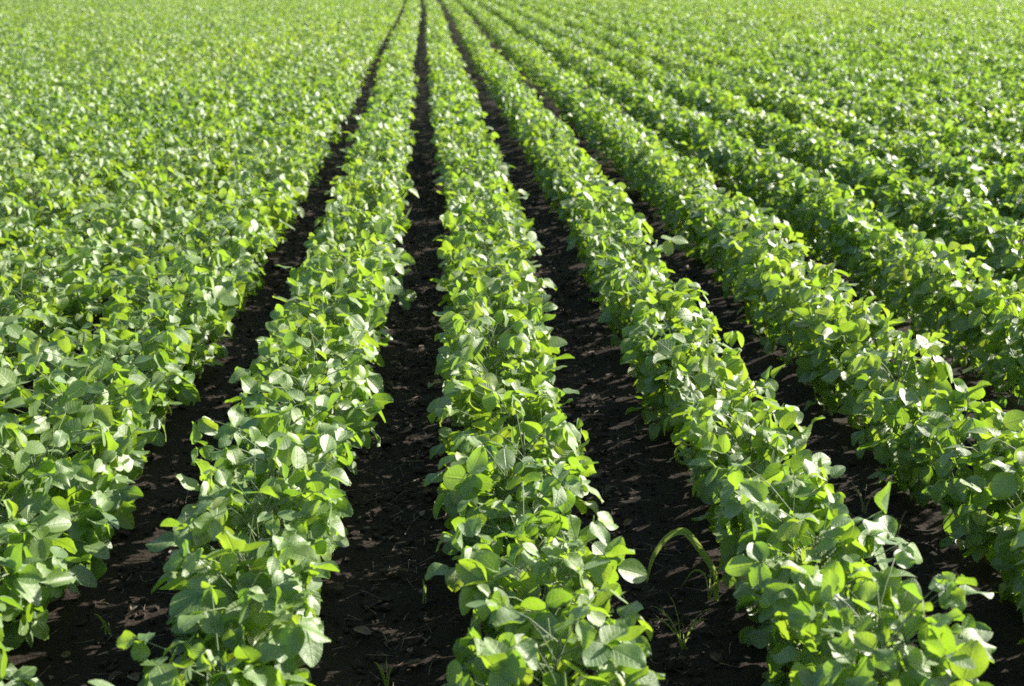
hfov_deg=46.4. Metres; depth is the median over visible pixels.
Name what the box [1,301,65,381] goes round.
soybean plant
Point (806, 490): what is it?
soybean plant
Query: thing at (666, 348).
soybean plant
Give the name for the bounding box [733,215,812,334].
soybean plant
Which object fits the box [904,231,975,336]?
soybean plant
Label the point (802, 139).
soybean plant
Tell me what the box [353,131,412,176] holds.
soybean plant
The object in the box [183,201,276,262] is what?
soybean plant
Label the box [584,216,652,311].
soybean plant
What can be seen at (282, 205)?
soybean plant
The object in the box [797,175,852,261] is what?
soybean plant
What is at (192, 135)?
soybean plant
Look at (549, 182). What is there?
soybean plant
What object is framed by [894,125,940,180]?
soybean plant
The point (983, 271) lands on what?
soybean plant
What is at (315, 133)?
soybean plant
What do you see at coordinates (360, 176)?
soybean plant
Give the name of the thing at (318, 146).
soybean plant
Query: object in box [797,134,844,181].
soybean plant
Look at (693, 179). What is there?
soybean plant
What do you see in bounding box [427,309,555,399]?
soybean plant
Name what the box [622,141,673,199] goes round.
soybean plant
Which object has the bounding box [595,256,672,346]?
soybean plant
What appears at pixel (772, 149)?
soybean plant
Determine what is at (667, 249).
soybean plant
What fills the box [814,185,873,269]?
soybean plant
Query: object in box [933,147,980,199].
soybean plant
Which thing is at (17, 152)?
soybean plant
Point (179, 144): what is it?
soybean plant
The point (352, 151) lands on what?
soybean plant
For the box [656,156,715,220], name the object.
soybean plant
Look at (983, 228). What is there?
soybean plant
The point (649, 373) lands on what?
soybean plant
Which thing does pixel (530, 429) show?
soybean plant
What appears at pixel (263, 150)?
soybean plant
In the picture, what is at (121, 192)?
soybean plant
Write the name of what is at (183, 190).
soybean plant
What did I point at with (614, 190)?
soybean plant
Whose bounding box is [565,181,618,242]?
soybean plant
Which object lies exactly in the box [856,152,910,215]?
soybean plant
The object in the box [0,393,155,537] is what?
soybean plant
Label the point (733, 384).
soybean plant
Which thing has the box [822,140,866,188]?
soybean plant
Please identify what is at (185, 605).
soybean plant
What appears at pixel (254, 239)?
soybean plant
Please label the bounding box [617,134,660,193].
soybean plant
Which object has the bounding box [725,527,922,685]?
soybean plant
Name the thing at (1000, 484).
soybean plant
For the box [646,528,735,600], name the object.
grass weed
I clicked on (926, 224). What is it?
soybean plant
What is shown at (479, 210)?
soybean plant
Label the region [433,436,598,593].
soybean plant
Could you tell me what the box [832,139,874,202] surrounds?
soybean plant
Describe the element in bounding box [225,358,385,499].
soybean plant
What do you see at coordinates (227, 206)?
soybean plant
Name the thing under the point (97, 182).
soybean plant
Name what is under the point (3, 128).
soybean plant
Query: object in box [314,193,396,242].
soybean plant
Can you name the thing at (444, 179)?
soybean plant
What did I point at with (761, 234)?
soybean plant
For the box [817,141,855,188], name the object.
soybean plant
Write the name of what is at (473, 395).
soybean plant
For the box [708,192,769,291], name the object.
soybean plant
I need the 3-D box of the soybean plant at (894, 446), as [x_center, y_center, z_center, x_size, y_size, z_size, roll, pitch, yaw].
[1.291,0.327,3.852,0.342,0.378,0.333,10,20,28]
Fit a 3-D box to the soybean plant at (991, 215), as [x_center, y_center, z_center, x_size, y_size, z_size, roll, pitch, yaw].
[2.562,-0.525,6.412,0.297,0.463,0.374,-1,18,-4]
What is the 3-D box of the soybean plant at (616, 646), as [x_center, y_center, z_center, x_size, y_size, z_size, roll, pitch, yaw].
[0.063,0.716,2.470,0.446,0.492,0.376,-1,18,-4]
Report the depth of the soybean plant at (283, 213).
6.74 m
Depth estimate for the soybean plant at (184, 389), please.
4.32 m
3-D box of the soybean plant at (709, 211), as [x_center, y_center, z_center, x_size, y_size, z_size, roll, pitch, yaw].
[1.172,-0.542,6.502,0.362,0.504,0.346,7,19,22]
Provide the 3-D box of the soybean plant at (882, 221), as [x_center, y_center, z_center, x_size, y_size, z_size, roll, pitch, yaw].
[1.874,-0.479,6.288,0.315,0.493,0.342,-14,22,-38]
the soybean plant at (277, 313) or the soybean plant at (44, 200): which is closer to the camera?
the soybean plant at (277, 313)
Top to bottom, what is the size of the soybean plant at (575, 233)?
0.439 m
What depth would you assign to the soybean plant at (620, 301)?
5.15 m
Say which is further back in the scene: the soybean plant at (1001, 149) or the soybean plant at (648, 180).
the soybean plant at (1001, 149)
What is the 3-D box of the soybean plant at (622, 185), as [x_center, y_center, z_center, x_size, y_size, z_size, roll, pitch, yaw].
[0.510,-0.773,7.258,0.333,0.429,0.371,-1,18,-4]
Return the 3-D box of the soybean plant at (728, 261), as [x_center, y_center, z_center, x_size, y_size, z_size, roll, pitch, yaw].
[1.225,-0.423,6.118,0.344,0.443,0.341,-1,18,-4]
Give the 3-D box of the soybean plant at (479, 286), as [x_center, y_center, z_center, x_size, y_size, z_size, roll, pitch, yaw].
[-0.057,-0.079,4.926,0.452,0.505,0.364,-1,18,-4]
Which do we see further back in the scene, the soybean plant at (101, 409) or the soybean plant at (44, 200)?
the soybean plant at (44, 200)
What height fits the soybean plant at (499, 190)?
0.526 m
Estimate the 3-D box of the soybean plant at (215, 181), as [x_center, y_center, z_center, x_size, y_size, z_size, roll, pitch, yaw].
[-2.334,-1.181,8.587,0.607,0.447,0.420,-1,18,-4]
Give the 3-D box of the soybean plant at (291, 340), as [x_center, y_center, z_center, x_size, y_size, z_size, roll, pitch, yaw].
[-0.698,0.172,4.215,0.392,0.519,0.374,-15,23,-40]
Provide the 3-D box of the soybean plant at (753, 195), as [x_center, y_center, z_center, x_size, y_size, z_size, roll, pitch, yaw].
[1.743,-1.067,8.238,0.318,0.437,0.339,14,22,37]
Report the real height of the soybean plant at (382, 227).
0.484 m
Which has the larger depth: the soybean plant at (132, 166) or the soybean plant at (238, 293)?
the soybean plant at (132, 166)
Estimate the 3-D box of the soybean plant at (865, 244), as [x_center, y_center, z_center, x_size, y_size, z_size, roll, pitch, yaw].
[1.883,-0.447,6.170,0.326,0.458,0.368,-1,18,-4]
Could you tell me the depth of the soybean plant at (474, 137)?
9.17 m
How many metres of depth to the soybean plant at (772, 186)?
7.85 m
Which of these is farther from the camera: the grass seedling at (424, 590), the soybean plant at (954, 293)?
the soybean plant at (954, 293)
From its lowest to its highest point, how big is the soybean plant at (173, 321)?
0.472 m
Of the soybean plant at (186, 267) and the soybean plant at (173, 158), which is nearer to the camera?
the soybean plant at (186, 267)
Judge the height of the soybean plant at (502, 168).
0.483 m
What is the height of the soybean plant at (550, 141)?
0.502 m
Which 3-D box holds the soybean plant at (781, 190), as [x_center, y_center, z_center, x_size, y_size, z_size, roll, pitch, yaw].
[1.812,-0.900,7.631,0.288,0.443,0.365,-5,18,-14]
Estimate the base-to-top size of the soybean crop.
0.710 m
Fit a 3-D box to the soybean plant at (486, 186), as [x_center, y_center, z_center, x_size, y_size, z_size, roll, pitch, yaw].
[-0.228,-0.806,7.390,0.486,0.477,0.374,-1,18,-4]
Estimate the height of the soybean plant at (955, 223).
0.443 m
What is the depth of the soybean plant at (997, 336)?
4.56 m
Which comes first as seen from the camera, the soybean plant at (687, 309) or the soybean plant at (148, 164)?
the soybean plant at (687, 309)
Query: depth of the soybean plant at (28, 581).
2.87 m
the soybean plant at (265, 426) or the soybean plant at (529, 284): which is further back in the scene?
the soybean plant at (529, 284)
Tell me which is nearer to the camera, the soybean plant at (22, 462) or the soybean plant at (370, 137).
the soybean plant at (22, 462)
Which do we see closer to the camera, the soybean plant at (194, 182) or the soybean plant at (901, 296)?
the soybean plant at (901, 296)
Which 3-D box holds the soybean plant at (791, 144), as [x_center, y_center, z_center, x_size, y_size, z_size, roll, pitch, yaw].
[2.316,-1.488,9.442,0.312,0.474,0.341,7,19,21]
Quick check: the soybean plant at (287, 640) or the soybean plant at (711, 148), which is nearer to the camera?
the soybean plant at (287, 640)
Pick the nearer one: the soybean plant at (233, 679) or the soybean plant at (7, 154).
the soybean plant at (233, 679)
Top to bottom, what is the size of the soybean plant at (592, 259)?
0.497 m
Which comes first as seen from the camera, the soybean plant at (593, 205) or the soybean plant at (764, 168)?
the soybean plant at (593, 205)
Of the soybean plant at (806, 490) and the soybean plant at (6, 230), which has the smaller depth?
the soybean plant at (806, 490)
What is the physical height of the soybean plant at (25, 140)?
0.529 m
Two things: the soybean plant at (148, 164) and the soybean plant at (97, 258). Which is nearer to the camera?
the soybean plant at (97, 258)
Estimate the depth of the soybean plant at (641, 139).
9.05 m
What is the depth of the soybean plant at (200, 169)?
7.97 m
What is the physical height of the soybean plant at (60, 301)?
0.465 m
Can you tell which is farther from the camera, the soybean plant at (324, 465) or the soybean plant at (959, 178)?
the soybean plant at (959, 178)
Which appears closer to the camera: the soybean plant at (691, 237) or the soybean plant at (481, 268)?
the soybean plant at (481, 268)
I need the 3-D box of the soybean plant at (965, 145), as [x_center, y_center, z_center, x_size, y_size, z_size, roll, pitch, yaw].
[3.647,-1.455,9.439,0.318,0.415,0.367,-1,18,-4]
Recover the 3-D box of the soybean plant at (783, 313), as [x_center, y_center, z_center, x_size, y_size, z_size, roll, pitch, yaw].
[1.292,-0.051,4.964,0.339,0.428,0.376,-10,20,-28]
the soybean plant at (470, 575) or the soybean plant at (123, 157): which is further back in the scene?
the soybean plant at (123, 157)
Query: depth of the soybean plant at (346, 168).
7.61 m
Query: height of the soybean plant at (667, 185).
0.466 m
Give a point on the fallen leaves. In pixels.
(360, 628)
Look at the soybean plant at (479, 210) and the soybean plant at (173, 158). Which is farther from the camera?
the soybean plant at (173, 158)
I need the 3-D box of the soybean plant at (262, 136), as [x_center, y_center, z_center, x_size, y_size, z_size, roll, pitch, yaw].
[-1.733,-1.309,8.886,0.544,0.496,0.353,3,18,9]
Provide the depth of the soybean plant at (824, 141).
8.80 m
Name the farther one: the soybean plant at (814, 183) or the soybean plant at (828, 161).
the soybean plant at (828, 161)
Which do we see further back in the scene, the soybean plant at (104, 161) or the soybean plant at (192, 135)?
the soybean plant at (192, 135)
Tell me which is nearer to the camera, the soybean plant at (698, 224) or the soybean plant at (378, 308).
the soybean plant at (378, 308)
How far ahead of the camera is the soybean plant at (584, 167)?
7.73 m
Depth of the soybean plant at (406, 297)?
5.69 m
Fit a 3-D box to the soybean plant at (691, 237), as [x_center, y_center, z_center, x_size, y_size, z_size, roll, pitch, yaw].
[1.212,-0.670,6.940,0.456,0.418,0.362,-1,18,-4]
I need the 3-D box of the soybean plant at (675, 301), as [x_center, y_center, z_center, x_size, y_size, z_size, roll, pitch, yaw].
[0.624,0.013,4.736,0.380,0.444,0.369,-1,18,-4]
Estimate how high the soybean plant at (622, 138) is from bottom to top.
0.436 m
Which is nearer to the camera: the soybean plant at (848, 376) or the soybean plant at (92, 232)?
the soybean plant at (848, 376)
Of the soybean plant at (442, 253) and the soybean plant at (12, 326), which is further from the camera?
the soybean plant at (442, 253)
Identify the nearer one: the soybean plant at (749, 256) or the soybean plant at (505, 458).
the soybean plant at (505, 458)
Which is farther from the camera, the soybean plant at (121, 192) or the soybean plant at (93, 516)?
the soybean plant at (121, 192)
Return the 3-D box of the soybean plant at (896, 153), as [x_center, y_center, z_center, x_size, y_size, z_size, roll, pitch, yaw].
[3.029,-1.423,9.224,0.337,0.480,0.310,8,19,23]
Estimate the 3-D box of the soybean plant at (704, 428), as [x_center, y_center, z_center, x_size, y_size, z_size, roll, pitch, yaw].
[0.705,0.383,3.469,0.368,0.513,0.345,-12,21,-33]
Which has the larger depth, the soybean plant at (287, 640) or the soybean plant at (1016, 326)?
the soybean plant at (1016, 326)
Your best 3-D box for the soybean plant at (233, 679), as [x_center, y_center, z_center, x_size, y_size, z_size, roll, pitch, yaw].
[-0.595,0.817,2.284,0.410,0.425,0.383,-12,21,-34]
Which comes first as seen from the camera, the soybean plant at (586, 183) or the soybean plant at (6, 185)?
the soybean plant at (6, 185)
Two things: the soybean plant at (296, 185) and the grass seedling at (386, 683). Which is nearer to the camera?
the grass seedling at (386, 683)
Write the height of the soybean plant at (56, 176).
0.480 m
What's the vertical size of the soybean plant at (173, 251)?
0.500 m
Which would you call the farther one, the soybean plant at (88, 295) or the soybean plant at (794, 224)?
the soybean plant at (794, 224)
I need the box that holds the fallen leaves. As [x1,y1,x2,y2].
[28,204,969,681]
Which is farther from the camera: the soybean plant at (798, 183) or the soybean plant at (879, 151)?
the soybean plant at (879, 151)
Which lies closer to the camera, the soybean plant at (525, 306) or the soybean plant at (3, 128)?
the soybean plant at (525, 306)
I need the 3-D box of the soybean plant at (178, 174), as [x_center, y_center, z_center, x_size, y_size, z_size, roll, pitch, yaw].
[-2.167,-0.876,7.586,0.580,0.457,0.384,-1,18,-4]
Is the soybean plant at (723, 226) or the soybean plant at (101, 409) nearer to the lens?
the soybean plant at (101, 409)
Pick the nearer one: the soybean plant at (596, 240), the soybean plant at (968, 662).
the soybean plant at (968, 662)
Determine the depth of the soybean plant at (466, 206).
6.22 m
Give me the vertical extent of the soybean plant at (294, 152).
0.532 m
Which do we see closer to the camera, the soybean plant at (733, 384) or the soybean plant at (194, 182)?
the soybean plant at (733, 384)
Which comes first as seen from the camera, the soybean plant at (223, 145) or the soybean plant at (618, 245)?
the soybean plant at (618, 245)
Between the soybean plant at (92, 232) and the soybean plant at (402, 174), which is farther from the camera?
the soybean plant at (402, 174)
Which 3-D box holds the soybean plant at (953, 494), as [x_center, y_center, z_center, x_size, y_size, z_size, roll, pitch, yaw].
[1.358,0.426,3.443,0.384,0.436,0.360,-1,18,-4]
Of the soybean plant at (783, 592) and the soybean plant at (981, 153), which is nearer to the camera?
the soybean plant at (783, 592)
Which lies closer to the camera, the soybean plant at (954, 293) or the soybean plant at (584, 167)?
the soybean plant at (954, 293)
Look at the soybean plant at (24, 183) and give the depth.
7.22 m
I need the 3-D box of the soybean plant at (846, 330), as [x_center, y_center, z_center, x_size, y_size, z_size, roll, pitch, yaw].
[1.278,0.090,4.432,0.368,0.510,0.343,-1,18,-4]
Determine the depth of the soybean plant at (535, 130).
9.30 m
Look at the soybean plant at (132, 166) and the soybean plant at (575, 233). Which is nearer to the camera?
the soybean plant at (575, 233)
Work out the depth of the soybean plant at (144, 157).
9.34 m
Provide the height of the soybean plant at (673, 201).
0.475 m
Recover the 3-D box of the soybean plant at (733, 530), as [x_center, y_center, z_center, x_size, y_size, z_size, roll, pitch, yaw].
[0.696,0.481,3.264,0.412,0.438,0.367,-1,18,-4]
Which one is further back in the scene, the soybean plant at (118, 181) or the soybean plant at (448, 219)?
the soybean plant at (118, 181)
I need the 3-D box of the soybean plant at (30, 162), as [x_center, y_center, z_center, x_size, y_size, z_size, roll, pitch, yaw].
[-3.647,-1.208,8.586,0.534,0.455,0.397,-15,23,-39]
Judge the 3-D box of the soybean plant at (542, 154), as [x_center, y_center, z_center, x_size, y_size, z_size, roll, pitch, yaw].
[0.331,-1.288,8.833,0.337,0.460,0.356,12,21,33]
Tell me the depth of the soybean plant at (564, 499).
3.04 m
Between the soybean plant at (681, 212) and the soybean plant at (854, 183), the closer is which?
the soybean plant at (681, 212)
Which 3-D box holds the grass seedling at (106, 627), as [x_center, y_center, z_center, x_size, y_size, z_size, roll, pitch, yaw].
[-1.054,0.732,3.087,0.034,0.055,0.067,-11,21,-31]
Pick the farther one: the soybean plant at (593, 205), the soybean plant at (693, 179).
the soybean plant at (693, 179)
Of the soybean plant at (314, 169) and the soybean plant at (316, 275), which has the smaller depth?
the soybean plant at (316, 275)
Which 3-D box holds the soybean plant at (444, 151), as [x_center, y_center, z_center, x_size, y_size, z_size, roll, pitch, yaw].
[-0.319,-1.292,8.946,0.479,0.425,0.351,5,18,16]
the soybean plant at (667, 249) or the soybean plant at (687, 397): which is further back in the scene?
the soybean plant at (667, 249)
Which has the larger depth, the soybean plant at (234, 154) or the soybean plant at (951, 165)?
the soybean plant at (234, 154)
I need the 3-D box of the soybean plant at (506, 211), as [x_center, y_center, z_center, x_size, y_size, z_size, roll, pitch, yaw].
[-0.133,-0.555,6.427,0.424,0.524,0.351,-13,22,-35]
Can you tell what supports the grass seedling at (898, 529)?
on the soil
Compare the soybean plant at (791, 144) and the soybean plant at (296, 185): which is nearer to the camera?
the soybean plant at (296, 185)
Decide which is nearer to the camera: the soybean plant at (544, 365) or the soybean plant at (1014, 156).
the soybean plant at (544, 365)
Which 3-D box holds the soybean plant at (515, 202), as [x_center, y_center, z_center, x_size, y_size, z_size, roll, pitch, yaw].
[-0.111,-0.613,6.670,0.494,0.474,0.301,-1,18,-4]
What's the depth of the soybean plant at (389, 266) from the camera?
5.42 m
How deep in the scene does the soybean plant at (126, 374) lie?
3.91 m
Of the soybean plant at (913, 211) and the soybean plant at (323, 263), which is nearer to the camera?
the soybean plant at (323, 263)
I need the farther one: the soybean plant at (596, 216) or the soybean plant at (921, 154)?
the soybean plant at (921, 154)
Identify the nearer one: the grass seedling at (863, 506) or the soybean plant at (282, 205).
the grass seedling at (863, 506)
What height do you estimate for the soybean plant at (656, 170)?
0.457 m
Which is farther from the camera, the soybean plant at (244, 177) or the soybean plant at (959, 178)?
the soybean plant at (959, 178)
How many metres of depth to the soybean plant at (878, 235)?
5.91 m
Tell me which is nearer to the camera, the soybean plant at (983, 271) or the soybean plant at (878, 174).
the soybean plant at (983, 271)
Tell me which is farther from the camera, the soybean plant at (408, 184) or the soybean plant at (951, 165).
the soybean plant at (951, 165)
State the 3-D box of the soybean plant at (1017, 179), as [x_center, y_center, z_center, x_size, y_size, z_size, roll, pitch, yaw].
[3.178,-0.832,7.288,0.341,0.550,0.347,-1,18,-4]
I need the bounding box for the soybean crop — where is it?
[0,0,1023,685]
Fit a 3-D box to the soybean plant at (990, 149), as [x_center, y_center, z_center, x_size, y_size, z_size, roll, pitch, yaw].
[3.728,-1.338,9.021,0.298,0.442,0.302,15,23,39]
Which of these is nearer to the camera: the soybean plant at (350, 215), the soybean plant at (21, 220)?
the soybean plant at (350, 215)
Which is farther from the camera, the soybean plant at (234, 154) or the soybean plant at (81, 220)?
the soybean plant at (234, 154)
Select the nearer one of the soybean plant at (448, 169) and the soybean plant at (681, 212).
the soybean plant at (681, 212)
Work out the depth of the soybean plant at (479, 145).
8.64 m
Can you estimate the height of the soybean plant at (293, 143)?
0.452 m
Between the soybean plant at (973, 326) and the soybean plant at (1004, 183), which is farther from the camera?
the soybean plant at (1004, 183)
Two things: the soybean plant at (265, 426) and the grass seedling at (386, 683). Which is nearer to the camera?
the grass seedling at (386, 683)
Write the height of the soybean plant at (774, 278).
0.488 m
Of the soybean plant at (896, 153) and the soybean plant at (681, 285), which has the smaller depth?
the soybean plant at (681, 285)
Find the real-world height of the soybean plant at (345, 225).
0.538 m
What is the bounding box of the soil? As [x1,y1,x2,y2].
[0,0,1023,685]
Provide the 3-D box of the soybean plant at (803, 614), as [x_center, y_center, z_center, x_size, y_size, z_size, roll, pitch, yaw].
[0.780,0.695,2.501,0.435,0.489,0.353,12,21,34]
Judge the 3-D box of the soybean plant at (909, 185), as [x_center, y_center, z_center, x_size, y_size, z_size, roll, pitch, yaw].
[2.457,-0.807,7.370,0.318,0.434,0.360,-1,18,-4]
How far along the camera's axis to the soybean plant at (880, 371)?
3.94 m
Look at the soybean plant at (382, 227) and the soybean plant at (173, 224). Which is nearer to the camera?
the soybean plant at (382, 227)
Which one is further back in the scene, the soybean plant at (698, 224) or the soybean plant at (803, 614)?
the soybean plant at (698, 224)
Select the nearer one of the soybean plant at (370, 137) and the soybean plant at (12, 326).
the soybean plant at (12, 326)
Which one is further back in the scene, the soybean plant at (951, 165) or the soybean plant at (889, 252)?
the soybean plant at (951, 165)
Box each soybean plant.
[0,123,63,160]
[0,124,72,161]
[0,127,64,181]
[0,141,27,178]
[0,145,43,173]
[0,148,31,176]
[0,149,46,168]
[0,168,96,227]
[0,169,89,230]
[0,179,72,250]
[0,191,54,258]
[0,197,36,271]
[0,204,46,273]
[0,219,34,267]
[0,228,113,315]
[0,247,112,334]
[0,247,115,332]
[0,248,100,357]
[0,272,82,385]
[0,311,48,412]
[0,328,159,465]
[0,355,163,489]
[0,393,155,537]
[0,415,143,583]
[0,447,118,585]
[0,494,97,625]
[0,523,90,683]
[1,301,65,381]
[4,127,74,160]
[11,218,133,309]
[14,165,109,228]
[20,159,112,223]
[24,151,114,202]
[32,328,190,445]
[35,217,143,302]
[39,140,124,196]
[40,311,200,427]
[45,203,161,299]
[48,184,176,249]
[53,148,123,192]
[60,139,132,181]
[60,298,182,413]
[62,189,171,259]
[63,192,159,259]
[68,143,138,186]
[75,138,143,186]
[81,131,144,175]
[85,134,158,186]
[85,278,238,373]
[88,656,290,685]
[90,170,195,241]
[90,195,185,257]
[99,280,222,401]
[102,257,247,364]
[108,249,233,343]
[116,581,330,685]
[120,225,271,311]
[122,167,207,210]
[122,174,205,228]
[133,256,252,341]
[135,154,204,206]
[136,153,217,193]
[139,148,222,207]
[146,426,345,616]
[147,141,216,191]
[151,484,334,681]
[152,148,227,195]
[153,200,276,306]
[155,224,272,316]
[159,539,339,685]
[160,134,245,176]
[163,206,277,289]
[164,134,236,199]
[173,118,247,169]
[176,434,351,592]
[177,188,275,271]
[179,122,237,165]
[179,140,243,180]
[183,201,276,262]
[190,400,352,550]
[193,188,288,262]
[200,178,291,242]
[201,184,298,253]
[218,161,300,243]
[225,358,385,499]
[226,154,307,196]
[226,156,310,223]
[227,163,306,220]
[229,337,392,458]
[240,390,362,525]
[241,140,313,205]
[246,144,321,186]
[248,133,318,172]
[249,316,383,450]
[250,144,306,218]
[250,158,293,174]
[255,126,330,173]
[255,311,382,422]
[266,129,324,165]
[268,135,315,165]
[269,293,378,392]
[272,273,385,357]
[275,245,399,330]
[285,257,393,366]
[286,245,402,363]
[299,229,404,324]
[301,219,392,276]
[306,244,416,327]
[310,212,395,274]
[314,187,395,244]
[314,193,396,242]
[317,194,406,262]
[326,172,418,239]
[330,171,403,206]
[334,178,410,246]
[336,161,404,198]
[336,162,408,240]
[340,126,418,174]
[342,158,410,192]
[345,122,407,194]
[348,154,412,177]
[350,158,404,204]
[351,143,407,193]
[352,123,413,161]
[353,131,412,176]
[357,129,406,169]
[423,420,603,552]
[424,511,646,677]
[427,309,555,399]
[427,346,578,460]
[427,376,564,475]
[430,240,535,310]
[432,145,493,203]
[433,215,541,300]
[433,284,554,371]
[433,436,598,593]
[434,143,503,164]
[434,280,566,378]
[435,138,494,168]
[435,145,511,207]
[435,461,605,620]
[436,125,498,165]
[436,173,509,236]
[436,231,544,290]
[436,333,574,424]
[437,191,524,258]
[438,141,497,195]
[439,212,529,271]
[440,254,546,354]
[441,136,494,176]
[441,151,514,188]
[442,582,647,685]
[444,151,509,180]
[445,176,523,233]
[447,163,509,202]
[448,189,534,236]
[448,192,510,234]
[448,194,533,254]
[448,239,556,330]
[449,270,550,359]
[449,394,589,524]
[452,546,652,685]
[484,636,664,685]
[519,113,576,182]
[533,131,572,184]
[534,140,576,198]
[535,130,577,175]
[539,132,584,195]
[540,145,595,212]
[541,150,597,197]
[545,153,593,206]
[552,161,600,222]
[557,165,613,226]
[560,168,615,221]
[560,185,633,267]
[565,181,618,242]
[567,190,624,274]
[567,205,645,278]
[571,182,625,244]
[577,218,644,292]
[581,210,646,272]
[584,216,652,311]
[588,235,687,311]
[594,220,667,295]
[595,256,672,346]
[597,264,681,354]
[615,130,666,183]
[615,272,700,376]
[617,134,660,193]
[618,128,669,180]
[620,292,721,410]
[621,318,731,439]
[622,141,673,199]
[622,289,718,388]
[633,141,686,204]
[633,152,667,198]
[644,153,698,219]
[645,147,693,209]
[652,168,713,235]
[653,321,749,420]
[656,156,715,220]
[656,168,707,233]
[663,324,765,465]
[664,170,719,247]
[669,390,799,532]
[673,182,732,261]
[677,355,784,482]
[680,190,754,261]
[680,395,824,542]
[684,187,772,270]
[687,433,833,587]
[692,195,766,284]
[702,128,736,185]
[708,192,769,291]
[710,136,749,194]
[711,210,790,314]
[713,127,754,190]
[717,216,773,301]
[718,139,761,197]
[718,457,850,646]
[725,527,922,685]
[727,227,806,323]
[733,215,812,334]
[733,480,899,662]
[734,142,775,188]
[734,146,783,198]
[737,234,832,344]
[742,156,788,212]
[744,253,848,366]
[751,158,800,215]
[759,159,808,221]
[767,166,811,229]
[770,278,856,361]
[772,549,995,685]
[780,173,827,240]
[785,124,824,167]
[786,169,835,245]
[789,281,875,393]
[789,562,992,685]
[791,298,884,410]
[792,127,835,179]
[795,170,854,246]
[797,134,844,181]
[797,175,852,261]
[799,300,905,428]
[809,129,854,188]
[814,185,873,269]
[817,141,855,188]
[820,330,936,458]
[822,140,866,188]
[825,203,895,282]
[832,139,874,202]
[834,204,894,294]
[843,210,903,298]
[847,155,890,210]
[851,329,952,472]
[853,220,912,315]
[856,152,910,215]
[857,157,911,216]
[857,392,971,506]
[871,224,939,312]
[872,136,903,169]
[874,172,928,235]
[881,229,964,334]
[882,127,927,182]
[886,176,934,237]
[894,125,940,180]
[897,139,950,195]
[897,186,946,240]
[900,378,1023,535]
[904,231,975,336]
[911,143,958,196]
[912,241,994,361]
[913,181,971,259]
[915,413,1023,562]
[922,143,962,200]
[928,183,987,252]
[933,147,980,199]
[935,198,995,264]
[937,268,1020,374]
[945,157,991,206]
[949,420,1023,603]
[953,131,986,168]
[953,277,1023,393]
[955,203,1019,283]
[962,164,1003,211]
[963,216,1023,283]
[966,274,1023,409]
[968,133,1001,180]
[981,162,1023,217]
[983,225,1023,304]
[985,135,1023,176]
[986,142,1023,178]
[987,164,1023,216]
[987,502,1023,622]
[999,307,1023,405]
[1000,170,1023,242]
[1001,243,1023,313]
[1003,134,1023,178]
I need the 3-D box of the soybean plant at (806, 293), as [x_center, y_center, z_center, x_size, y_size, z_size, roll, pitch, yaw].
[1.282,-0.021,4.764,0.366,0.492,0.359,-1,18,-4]
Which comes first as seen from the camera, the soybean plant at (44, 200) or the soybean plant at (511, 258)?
the soybean plant at (511, 258)
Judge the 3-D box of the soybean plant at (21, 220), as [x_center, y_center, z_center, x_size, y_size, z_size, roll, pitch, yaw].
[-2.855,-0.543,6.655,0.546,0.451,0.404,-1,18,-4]
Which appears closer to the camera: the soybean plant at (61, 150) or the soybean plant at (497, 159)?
the soybean plant at (497, 159)
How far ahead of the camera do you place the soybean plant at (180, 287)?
5.01 m
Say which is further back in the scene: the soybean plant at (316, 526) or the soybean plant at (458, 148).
the soybean plant at (458, 148)
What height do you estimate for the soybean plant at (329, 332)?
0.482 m
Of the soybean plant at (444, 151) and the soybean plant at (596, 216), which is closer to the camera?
the soybean plant at (596, 216)
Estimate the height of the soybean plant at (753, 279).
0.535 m
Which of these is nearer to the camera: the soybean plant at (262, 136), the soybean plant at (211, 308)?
the soybean plant at (211, 308)
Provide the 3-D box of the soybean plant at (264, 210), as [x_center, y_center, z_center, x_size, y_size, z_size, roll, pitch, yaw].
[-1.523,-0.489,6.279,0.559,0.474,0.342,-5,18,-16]
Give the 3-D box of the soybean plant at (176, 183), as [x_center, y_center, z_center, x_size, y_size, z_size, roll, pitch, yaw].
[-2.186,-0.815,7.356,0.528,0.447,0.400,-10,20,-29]
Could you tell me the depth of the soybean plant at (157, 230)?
6.59 m
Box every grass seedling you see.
[95,614,111,634]
[375,658,391,685]
[422,579,425,603]
[649,596,707,650]
[850,481,880,513]
[888,512,907,533]
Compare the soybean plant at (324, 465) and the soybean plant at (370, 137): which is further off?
the soybean plant at (370, 137)
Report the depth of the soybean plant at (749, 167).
8.43 m
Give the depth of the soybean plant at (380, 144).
8.49 m
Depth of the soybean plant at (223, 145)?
8.65 m
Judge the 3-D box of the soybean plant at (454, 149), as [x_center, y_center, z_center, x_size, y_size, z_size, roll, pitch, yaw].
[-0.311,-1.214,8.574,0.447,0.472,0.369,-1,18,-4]
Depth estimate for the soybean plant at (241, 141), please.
9.45 m
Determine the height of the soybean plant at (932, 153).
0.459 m
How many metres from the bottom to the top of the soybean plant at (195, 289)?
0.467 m
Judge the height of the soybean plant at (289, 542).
0.498 m
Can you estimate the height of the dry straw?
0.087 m
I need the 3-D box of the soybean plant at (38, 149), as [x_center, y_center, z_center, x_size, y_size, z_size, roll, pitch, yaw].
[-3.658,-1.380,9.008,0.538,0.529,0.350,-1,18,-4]
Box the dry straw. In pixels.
[37,169,1012,685]
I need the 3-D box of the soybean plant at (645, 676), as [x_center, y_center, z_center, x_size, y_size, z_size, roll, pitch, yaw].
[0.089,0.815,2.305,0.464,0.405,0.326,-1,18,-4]
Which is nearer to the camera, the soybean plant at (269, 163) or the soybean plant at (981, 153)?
the soybean plant at (269, 163)
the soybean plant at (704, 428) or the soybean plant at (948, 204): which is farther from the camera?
the soybean plant at (948, 204)
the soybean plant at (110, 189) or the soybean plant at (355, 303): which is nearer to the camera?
the soybean plant at (355, 303)

